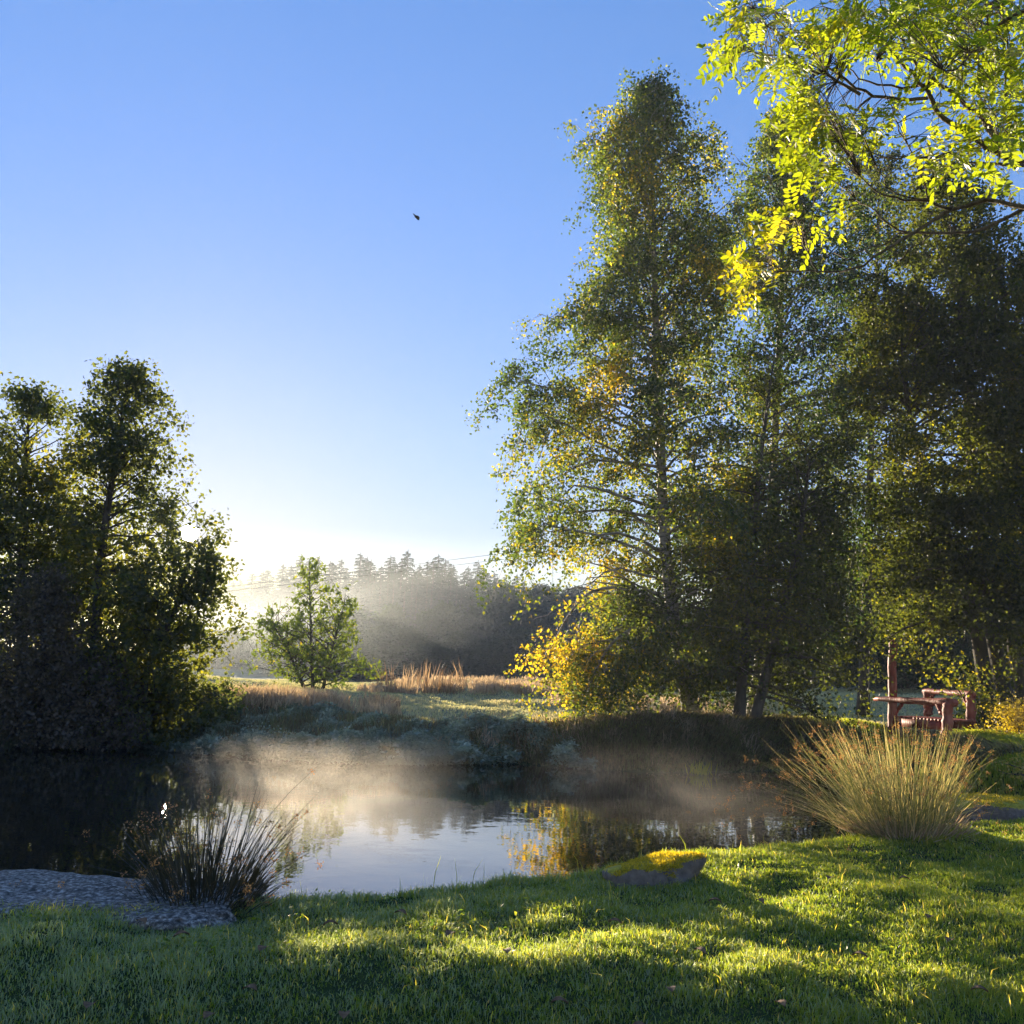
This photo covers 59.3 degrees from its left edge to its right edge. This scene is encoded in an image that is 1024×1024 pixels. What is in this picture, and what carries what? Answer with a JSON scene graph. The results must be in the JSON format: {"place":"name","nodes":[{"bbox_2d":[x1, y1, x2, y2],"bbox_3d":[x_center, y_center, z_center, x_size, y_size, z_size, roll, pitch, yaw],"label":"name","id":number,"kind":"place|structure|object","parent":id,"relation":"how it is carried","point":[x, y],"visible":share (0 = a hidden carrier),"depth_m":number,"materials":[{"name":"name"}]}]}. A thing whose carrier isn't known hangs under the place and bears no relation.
{"place":"outdoors","nodes":[
{"label":"outdoors","id":0,"kind":"place"},
{"bbox_2d":[375,662,469,693],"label":"dry grass","id":1,"kind":"structure","parent":0,"point":[426,682],"depth_m":37.35,"materials":[{"name":"beige plant"}]},
{"bbox_2d":[0,740,922,899],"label":"water","id":2,"kind":"structure","parent":0,"point":[412,823],"depth_m":13.36,"materials":[{"name":"clear liquid"}]},
{"bbox_2d":[685,759,717,775],"bbox_3d":[4.434,5.968,21.057,0.766,0.398,0.613,2,-11,0],"label":"water plant","id":3,"kind":"object","parent":2,"relation":"in","point":[699,769],"visible":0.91,"depth_m":20.97,"materials":[{"name":"green plant"}]},
{"bbox_2d":[392,675,572,684],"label":"dry grass","id":4,"kind":"structure","parent":0,"point":[527,678],"depth_m":48.93,"materials":[{"name":"beige plant"}]},
{"bbox_2d":[0,659,1023,1023],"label":"ground","id":5,"kind":"structure","parent":0,"point":[390,975],"depth_m":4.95,"materials":[{"name":"green plant"}]},
{"bbox_2d":[0,371,116,730],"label":"alder tree","id":6,"kind":"object","parent":5,"relation":"on","point":[31,549],"visible":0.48,"depth_m":24.25,"materials":[{"name":"green plant"}]},
{"bbox_2d":[0,559,157,752],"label":"thorn thicket","id":7,"kind":"object","parent":5,"relation":"on","point":[14,707],"visible":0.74,"depth_m":21.30,"materials":[{"name":"green plant"}]},
{"bbox_2d":[0,869,262,933],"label":"flat rock","id":8,"kind":"object","parent":5,"relation":"on","point":[38,885],"visible":0.41,"depth_m":5.88,"materials":[{"name":"grey stone"}]},
{"bbox_2d":[0,898,250,918],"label":"rock edge grass","id":9,"kind":"object","parent":8,"relation":"on","point":[61,905],"visible":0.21,"depth_m":5.60,"materials":[{"name":"green plant"}]},
{"bbox_2d":[37,350,266,752],"bbox_3d":[-9.393,1.506,23.416,5.762,11.578,4.880,-6,-13,36],"label":"alder tree","id":10,"kind":"object","parent":5,"relation":"on","point":[134,604],"visible":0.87,"depth_m":22.95,"materials":[{"name":"green plant"}]},
{"bbox_2d":[9,769,405,917],"bbox_3d":[-2.121,2.441,6.302,2.705,1.364,2.459,7,-11,-22],"label":"rush tuft","id":11,"kind":"object","parent":5,"relation":"on","point":[206,881],"visible":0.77,"depth_m":6.10,"materials":[{"name":"green plant"}]},
{"bbox_2d":[196,643,238,668],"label":"broadleaf tree","id":12,"kind":"object","parent":5,"relation":"on","point":[224,662],"visible":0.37,"depth_m":100.30,"materials":[{"name":"green plant"}]},
{"bbox_2d":[189,685,254,720],"bbox_3d":[-7.636,5.048,23.956,2.214,1.028,1.980,6,-11,-18],"label":"bush","id":13,"kind":"object","parent":5,"relation":"on","point":[225,707],"visible":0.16,"depth_m":23.63,"materials":[{"name":"green plant"}]},
{"bbox_2d":[197,631,261,668],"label":"broadleaf tree","id":14,"kind":"object","parent":5,"relation":"on","point":[238,663],"visible":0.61,"depth_m":102.47,"materials":[{"name":"plant"}]},
{"bbox_2d":[227,580,247,613],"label":"spruce tree","id":15,"kind":"object","parent":5,"relation":"on","point":[237,591],"visible":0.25,"depth_m":236.86,"materials":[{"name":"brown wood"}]},
{"bbox_2d":[223,574,260,626],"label":"spruce tree","id":16,"kind":"object","parent":5,"relation":"on","point":[250,587],"visible":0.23,"depth_m":223.44,"materials":[{"name":"plant"}]},
{"bbox_2d":[231,622,265,660],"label":"broadleaf tree","id":17,"kind":"object","parent":5,"relation":"on","point":[254,631],"visible":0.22,"depth_m":130.06,"materials":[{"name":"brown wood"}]},
{"bbox_2d":[229,571,270,628],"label":"spruce tree","id":18,"kind":"object","parent":5,"relation":"on","point":[260,578],"visible":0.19,"depth_m":217.98,"materials":[{"name":"plant"}]},
{"bbox_2d":[235,639,266,669],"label":"broadleaf tree","id":19,"kind":"object","parent":5,"relation":"on","point":[253,645],"visible":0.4,"depth_m":102.70,"materials":[{"name":"green plant"}]},
{"bbox_2d":[240,597,267,631],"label":"spruce tree","id":20,"kind":"object","parent":5,"relation":"on","point":[259,601],"visible":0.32,"depth_m":200.69,"materials":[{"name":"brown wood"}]},
{"bbox_2d":[219,720,294,746],"bbox_3d":[-6.156,5.349,21.848,1.725,0.798,2.033,-4,-12,32],"label":"dock plant","id":21,"kind":"object","parent":5,"relation":"on","point":[266,734],"visible":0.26,"depth_m":21.73,"materials":[{"name":"green plant"}]},
{"bbox_2d":[237,569,276,634],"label":"spruce tree","id":22,"kind":"object","parent":5,"relation":"on","point":[267,579],"visible":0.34,"depth_m":210.97,"materials":[{"name":"plant"}]},
{"bbox_2d":[249,642,294,674],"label":"broadleaf tree","id":23,"kind":"object","parent":5,"relation":"on","point":[267,671],"visible":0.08,"depth_m":91.47,"materials":[{"name":"plant"}]},
{"bbox_2d":[251,563,292,618],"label":"spruce tree","id":24,"kind":"object","parent":5,"relation":"on","point":[278,577],"visible":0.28,"depth_m":202.06,"materials":[{"name":"plant"}]},
{"bbox_2d":[264,565,297,630],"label":"spruce tree","id":25,"kind":"object","parent":5,"relation":"on","point":[287,574],"visible":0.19,"depth_m":193.22,"materials":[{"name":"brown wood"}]},
{"bbox_2d":[266,588,296,635],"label":"spruce tree","id":26,"kind":"object","parent":5,"relation":"on","point":[289,593],"visible":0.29,"depth_m":177.95,"materials":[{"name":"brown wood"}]},
{"bbox_2d":[264,557,317,627],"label":"spruce tree","id":27,"kind":"object","parent":5,"relation":"on","point":[294,573],"visible":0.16,"depth_m":185.29,"materials":[{"name":"plant"}]},
{"bbox_2d":[251,627,339,677],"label":"broadleaf tree","id":28,"kind":"object","parent":5,"relation":"on","point":[265,663],"visible":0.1,"depth_m":89.90,"materials":[{"name":"green plant"}]},
{"bbox_2d":[198,681,401,722],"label":"dry grass","id":29,"kind":"structure","parent":5,"relation":"on","point":[308,698],"depth_m":25.20,"materials":[{"name":"beige plant"}]},
{"bbox_2d":[237,554,385,689],"bbox_3d":[-9.819,5.491,44.652,7.571,6.858,6.155,2,-11,0],"label":"young tree","id":30,"kind":"object","parent":5,"relation":"on","point":[290,651],"visible":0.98,"depth_m":44.23,"materials":[{"name":"green plant"}]},
{"bbox_2d":[196,696,440,739],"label":"rough grass","id":31,"kind":"structure","parent":5,"relation":"on","point":[290,726],"depth_m":22.91,"materials":[{"name":"green plant"}]},
{"bbox_2d":[304,564,339,628],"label":"spruce tree","id":32,"kind":"object","parent":5,"relation":"on","point":[331,572],"visible":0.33,"depth_m":151.27,"materials":[{"name":"plant"}]},
{"bbox_2d":[296,633,347,677],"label":"broadleaf tree","id":33,"kind":"object","parent":5,"relation":"on","point":[323,638],"visible":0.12,"depth_m":89.82,"materials":[{"name":"green plant"}]},
{"bbox_2d":[323,560,349,610],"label":"spruce tree","id":34,"kind":"object","parent":5,"relation":"on","point":[341,568],"visible":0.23,"depth_m":155.44,"materials":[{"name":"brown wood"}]},
{"bbox_2d":[325,605,373,636],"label":"broadleaf tree","id":35,"kind":"object","parent":5,"relation":"on","point":[358,618],"visible":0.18,"depth_m":97.93,"materials":[{"name":"plant"}]},
{"bbox_2d":[333,554,375,613],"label":"spruce tree","id":36,"kind":"object","parent":5,"relation":"on","point":[359,567],"visible":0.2,"depth_m":137.16,"materials":[{"name":"plant"}]},
{"bbox_2d":[336,640,388,680],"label":"broadleaf tree","id":37,"kind":"object","parent":5,"relation":"on","point":[366,649],"visible":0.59,"depth_m":83.22,"materials":[{"name":"plant"}]},
{"bbox_2d":[129,697,597,769],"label":"frosted herbs","id":38,"kind":"object","parent":5,"relation":"on","point":[346,744],"visible":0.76,"depth_m":21.55,"materials":[{"name":"green plant"}]},
{"bbox_2d":[350,559,379,602],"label":"spruce tree","id":39,"kind":"object","parent":5,"relation":"on","point":[370,573],"visible":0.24,"depth_m":122.63,"materials":[{"name":"plant"}]},
{"bbox_2d":[363,581,377,622],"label":"spruce tree","id":40,"kind":"object","parent":5,"relation":"on","point":[370,598],"visible":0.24,"depth_m":110.61,"materials":[{"name":"plant"}]},
{"bbox_2d":[358,573,388,616],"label":"spruce tree","id":41,"kind":"object","parent":5,"relation":"on","point":[374,580],"visible":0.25,"depth_m":113.79,"materials":[{"name":"plant"}]},
{"bbox_2d":[360,578,393,622],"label":"spruce tree","id":42,"kind":"object","parent":5,"relation":"on","point":[379,590],"visible":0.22,"depth_m":105.10,"materials":[{"name":"plant"}]},
{"bbox_2d":[334,624,426,680],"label":"broadleaf tree","id":43,"kind":"object","parent":5,"relation":"on","point":[368,634],"visible":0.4,"depth_m":85.72,"materials":[{"name":"green plant"}]},
{"bbox_2d":[367,566,397,623],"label":"spruce tree","id":44,"kind":"object","parent":5,"relation":"on","point":[387,573],"visible":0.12,"depth_m":108.27,"materials":[{"name":"plant"}]},
{"bbox_2d":[363,557,406,609],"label":"spruce tree","id":45,"kind":"object","parent":5,"relation":"on","point":[389,562],"visible":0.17,"depth_m":118.47,"materials":[{"name":"plant"}]},
{"bbox_2d":[368,574,405,623],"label":"spruce tree","id":46,"kind":"object","parent":5,"relation":"on","point":[385,587],"visible":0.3,"depth_m":102.56,"materials":[{"name":"plant"}]},
{"bbox_2d":[374,574,403,625],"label":"spruce tree","id":47,"kind":"object","parent":5,"relation":"on","point":[394,589],"visible":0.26,"depth_m":102.37,"materials":[{"name":"plant"}]},
{"bbox_2d":[357,602,420,679],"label":"broadleaf tree","id":48,"kind":"object","parent":5,"relation":"on","point":[393,615],"visible":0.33,"depth_m":91.78,"materials":[{"name":"plant"}]},
{"bbox_2d":[350,626,438,680],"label":"broadleaf tree","id":49,"kind":"object","parent":5,"relation":"on","point":[409,640],"visible":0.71,"depth_m":83.91,"materials":[{"name":"green plant"}]},
{"bbox_2d":[385,561,414,616],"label":"spruce tree","id":50,"kind":"object","parent":5,"relation":"on","point":[401,574],"visible":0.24,"depth_m":110.75,"materials":[{"name":"plant"}]},
{"bbox_2d":[387,551,416,604],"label":"spruce tree","id":51,"kind":"object","parent":5,"relation":"on","point":[408,564],"visible":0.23,"depth_m":118.83,"materials":[{"name":"plant"}]},
{"bbox_2d":[388,583,416,673],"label":"spruce tree","id":52,"kind":"object","parent":5,"relation":"on","point":[404,603],"visible":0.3,"depth_m":100.49,"materials":[{"name":"plant"}]},
{"bbox_2d":[401,577,424,617],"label":"spruce tree","id":53,"kind":"object","parent":5,"relation":"on","point":[412,582],"visible":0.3,"depth_m":103.56,"materials":[{"name":"plant"}]},
{"bbox_2d":[404,588,427,625],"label":"spruce tree","id":54,"kind":"object","parent":5,"relation":"on","point":[416,600],"visible":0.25,"depth_m":101.91,"materials":[{"name":"plant"}]},
{"bbox_2d":[407,608,439,677],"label":"broadleaf tree","id":55,"kind":"object","parent":5,"relation":"on","point":[416,623],"visible":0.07,"depth_m":94.58,"materials":[{"name":"plant"}]},
{"bbox_2d":[417,576,436,610],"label":"spruce tree","id":56,"kind":"object","parent":5,"relation":"on","point":[427,580],"visible":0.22,"depth_m":106.25,"materials":[{"name":"plant"}]},
{"bbox_2d":[413,562,447,610],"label":"spruce tree","id":57,"kind":"object","parent":5,"relation":"on","point":[433,564],"visible":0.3,"depth_m":109.70,"materials":[{"name":"plant"}]},
{"bbox_2d":[420,559,457,601],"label":"spruce tree","id":58,"kind":"object","parent":5,"relation":"on","point":[445,563],"visible":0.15,"depth_m":116.69,"materials":[{"name":"plant"}]},
{"bbox_2d":[408,641,473,678],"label":"broadleaf tree","id":59,"kind":"object","parent":5,"relation":"on","point":[437,648],"visible":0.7,"depth_m":81.86,"materials":[{"name":"plant"}]},
{"bbox_2d":[436,567,458,601],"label":"spruce tree","id":60,"kind":"object","parent":5,"relation":"on","point":[454,579],"visible":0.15,"depth_m":111.36,"materials":[{"name":"plant"}]},
{"bbox_2d":[409,599,488,666],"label":"broadleaf tree","id":61,"kind":"object","parent":5,"relation":"on","point":[442,616],"visible":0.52,"depth_m":90.70,"materials":[{"name":"plant"}]},
{"bbox_2d":[412,631,493,676],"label":"broadleaf tree","id":62,"kind":"object","parent":5,"relation":"on","point":[458,641],"visible":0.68,"depth_m":82.42,"materials":[{"name":"green plant"}]},
{"bbox_2d":[454,588,469,615],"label":"spruce tree","id":63,"kind":"object","parent":5,"relation":"on","point":[461,593],"visible":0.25,"depth_m":102.24,"materials":[{"name":"plant"}]},
{"bbox_2d":[454,571,475,607],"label":"spruce tree","id":64,"kind":"object","parent":5,"relation":"on","point":[464,581],"visible":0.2,"depth_m":108.49,"materials":[{"name":"plant"}]},
{"bbox_2d":[454,605,493,641],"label":"broadleaf tree","id":65,"kind":"object","parent":5,"relation":"on","point":[474,607],"visible":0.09,"depth_m":96.20,"materials":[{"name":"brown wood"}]},
{"bbox_2d":[459,637,499,676],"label":"broadleaf tree","id":66,"kind":"object","parent":5,"relation":"on","point":[478,643],"visible":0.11,"depth_m":85.49,"materials":[{"name":"green plant"}]},
{"bbox_2d":[460,637,541,678],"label":"broadleaf tree","id":67,"kind":"object","parent":5,"relation":"on","point":[486,658],"visible":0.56,"depth_m":81.05,"materials":[{"name":"plant"}]},
{"bbox_2d":[454,581,547,651],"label":"broadleaf tree","id":68,"kind":"object","parent":5,"relation":"on","point":[499,598],"visible":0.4,"depth_m":93.56,"materials":[{"name":"plant"}]},
{"bbox_2d":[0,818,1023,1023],"bbox_3d":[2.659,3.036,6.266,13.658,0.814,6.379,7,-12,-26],"label":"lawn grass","id":69,"kind":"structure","parent":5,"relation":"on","point":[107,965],"depth_m":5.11,"materials":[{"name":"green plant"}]},
{"bbox_2d":[471,627,556,678],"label":"broadleaf tree","id":70,"kind":"object","parent":5,"relation":"on","point":[518,637],"visible":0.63,"depth_m":81.35,"materials":[{"name":"green plant"}]},
{"bbox_2d":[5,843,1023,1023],"bbox_3d":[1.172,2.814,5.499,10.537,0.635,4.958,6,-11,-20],"label":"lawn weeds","id":71,"kind":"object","parent":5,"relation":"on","point":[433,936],"visible":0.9,"depth_m":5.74,"materials":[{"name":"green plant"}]},
{"bbox_2d":[38,675,1014,747],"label":"meadow grass","id":72,"kind":"structure","parent":5,"relation":"on","point":[437,706],"depth_m":35.19,"materials":[{"name":"green plant"}]},
{"bbox_2d":[474,587,588,650],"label":"broadleaf tree","id":73,"kind":"object","parent":5,"relation":"on","point":[538,607],"visible":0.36,"depth_m":91.76,"materials":[{"name":"plant"}]},
{"bbox_2d":[513,629,571,681],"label":"broadleaf tree","id":74,"kind":"object","parent":5,"relation":"on","point":[543,635],"visible":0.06,"depth_m":84.15,"materials":[{"name":"green plant"}]},
{"bbox_2d":[505,583,590,638],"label":"broadleaf tree","id":75,"kind":"object","parent":5,"relation":"on","point":[550,598],"visible":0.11,"depth_m":94.72,"materials":[{"name":"green plant"}]},
{"bbox_2d":[509,633,606,681],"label":"broadleaf tree","id":76,"kind":"object","parent":5,"relation":"on","point":[566,640],"visible":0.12,"depth_m":80.22,"materials":[{"name":"green plant"}]},
{"bbox_2d":[556,584,592,638],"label":"broadleaf tree","id":77,"kind":"object","parent":5,"relation":"on","point":[572,594],"visible":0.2,"depth_m":97.18,"materials":[{"name":"green plant"}]},
{"bbox_2d":[568,590,635,659],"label":"broadleaf tree","id":78,"kind":"object","parent":5,"relation":"on","point":[584,616],"visible":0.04,"depth_m":95.38,"materials":[{"name":"green plant"}]},
{"bbox_2d":[462,57,795,720],"bbox_3d":[3.627,-3.469,26.822,10.266,21.847,7.974,2,-11,0],"label":"birch tree","id":79,"kind":"object","parent":5,"relation":"on","point":[630,244],"visible":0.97,"depth_m":26.41,"materials":[{"name":"green plant"}]},
{"bbox_2d":[602,850,706,888],"bbox_3d":[1.100,2.997,7.333,0.910,0.502,0.647,7,-12,-23],"label":"mossy stone","id":80,"kind":"object","parent":5,"relation":"on","point":[654,868],"visible":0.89,"depth_m":7.16,"materials":[{"name":"grey stone"}]},
{"bbox_2d":[430,701,1023,797],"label":"bank grass","id":81,"kind":"structure","parent":5,"relation":"on","point":[726,754],"depth_m":22.23,"materials":[{"name":"green plant"}]},
{"bbox_2d":[873,639,976,735],"bbox_3d":[12.294,5.077,26.019,2.389,2.757,3.870,5,-11,-12],"label":"footbridge","id":82,"kind":"object","parent":81,"relation":"on","point":[928,701],"visible":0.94,"depth_m":25.67,"materials":[{"name":"red wood"}]},
{"bbox_2d":[608,349,947,745],"bbox_3d":[7.282,1.164,25.506,9.219,12.356,5.455,2,-11,0],"label":"alder tree","id":83,"kind":"object","parent":5,"relation":"on","point":[749,603],"visible":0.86,"depth_m":24.92,"materials":[{"name":"green plant"}]},
{"bbox_2d":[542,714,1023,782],"bbox_3d":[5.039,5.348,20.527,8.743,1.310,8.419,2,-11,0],"label":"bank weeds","id":84,"kind":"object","parent":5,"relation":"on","point":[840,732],"visible":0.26,"depth_m":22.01,"materials":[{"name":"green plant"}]},
{"bbox_2d":[683,98,916,714],"bbox_3d":[9.142,-3.729,29.051,7.712,20.874,5.855,2,-11,0],"label":"birch tree","id":85,"kind":"object","parent":5,"relation":"on","point":[810,283],"visible":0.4,"depth_m":28.57,"materials":[{"name":"green plant"}]},
{"bbox_2d":[655,713,1022,861],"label":"rush tuft","id":86,"kind":"object","parent":5,"relation":"on","point":[880,817],"visible":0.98,"depth_m":9.67,"materials":[{"name":"plant"}]},
{"bbox_2d":[695,0,1023,322],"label":"robinia tree","id":87,"kind":"object","parent":5,"relation":"on","point":[829,33],"visible":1,"depth_m":6.13,"materials":[{"name":"green plant"}]},
{"bbox_2d":[787,544,965,687],"bbox_3d":[23.171,6.864,58.980,12.160,9.443,10.695,8,-12,-29],"label":"broadleaf tree","id":88,"kind":"object","parent":5,"relation":"on","point":[911,685],"visible":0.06,"depth_m":56.41,"materials":[{"name":"green plant"}]},
{"bbox_2d":[793,137,970,715],"bbox_3d":[15.073,-3.918,37.837,7.770,24.817,6.639,2,-11,0],"label":"alder tree","id":89,"kind":"object","parent":5,"relation":"on","point":[869,478],"visible":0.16,"depth_m":38.06,"materials":[{"name":"green plant"}]},
{"bbox_2d":[751,715,1023,795],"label":"ledge grass","id":90,"kind":"structure","parent":5,"relation":"on","point":[991,780],"depth_m":16.41,"materials":[{"name":"green plant"}]},
{"bbox_2d":[815,553,974,689],"bbox_3d":[24.550,6.741,56.660,11.765,8.934,10.568,9,-13,-33],"label":"broadleaf tree","id":91,"kind":"object","parent":5,"relation":"on","point":[904,669],"visible":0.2,"depth_m":54.51,"materials":[{"name":"green plant"}]},
{"bbox_2d":[805,145,1023,729],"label":"beech tree","id":92,"kind":"object","parent":5,"relation":"on","point":[984,600],"visible":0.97,"depth_m":27.38,"materials":[{"name":"green plant"}]},
{"bbox_2d":[881,635,1022,729],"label":"young shoots","id":93,"kind":"object","parent":5,"relation":"on","point":[975,689],"visible":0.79,"depth_m":26.07,"materials":[{"name":"green plant"}]},
{"bbox_2d":[914,622,1021,686],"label":"broadleaf tree","id":94,"kind":"object","parent":5,"relation":"on","point":[963,644],"visible":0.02,"depth_m":57.40,"materials":[{"name":"green plant"}]},
{"bbox_2d":[919,620,1023,690],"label":"broadleaf tree","id":95,"kind":"object","parent":5,"relation":"on","point":[957,648],"visible":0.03,"depth_m":52.91,"materials":[{"name":"green plant"}]},
{"bbox_2d":[934,792,1023,823],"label":"stone slab","id":96,"kind":"structure","parent":5,"relation":"on","point":[1005,806],"depth_m":11.02,"materials":[{"name":"grey stone"}]},
{"bbox_2d":[968,691,1023,734],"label":"golden shrub","id":97,"kind":"object","parent":5,"relation":"on","point":[1015,721],"visible":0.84,"depth_m":20.44,"materials":[{"name":"yellow plant"}]},
{"bbox_2d":[0,0,1023,645],"label":"sky","id":98,"kind":"structure","parent":0,"point":[226,195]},
{"bbox_2d":[357,676,776,713],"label":"dry grass","id":99,"kind":"structure","parent":0,"point":[482,684],"depth_m":36.72,"materials":[{"name":"beige plant"}]},
{"bbox_2d":[529,709,1023,767],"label":"bank top grass","id":100,"kind":"structure","parent":0,"point":[1002,738],"depth_m":20.82,"materials":[{"name":"green plant"}]},
{"bbox_2d":[981,744,1023,781],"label":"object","id":101,"kind":"object","parent":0,"point":[1020,767],"visible":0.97,"depth_m":15.59,"materials":[{"name":"green plant"}]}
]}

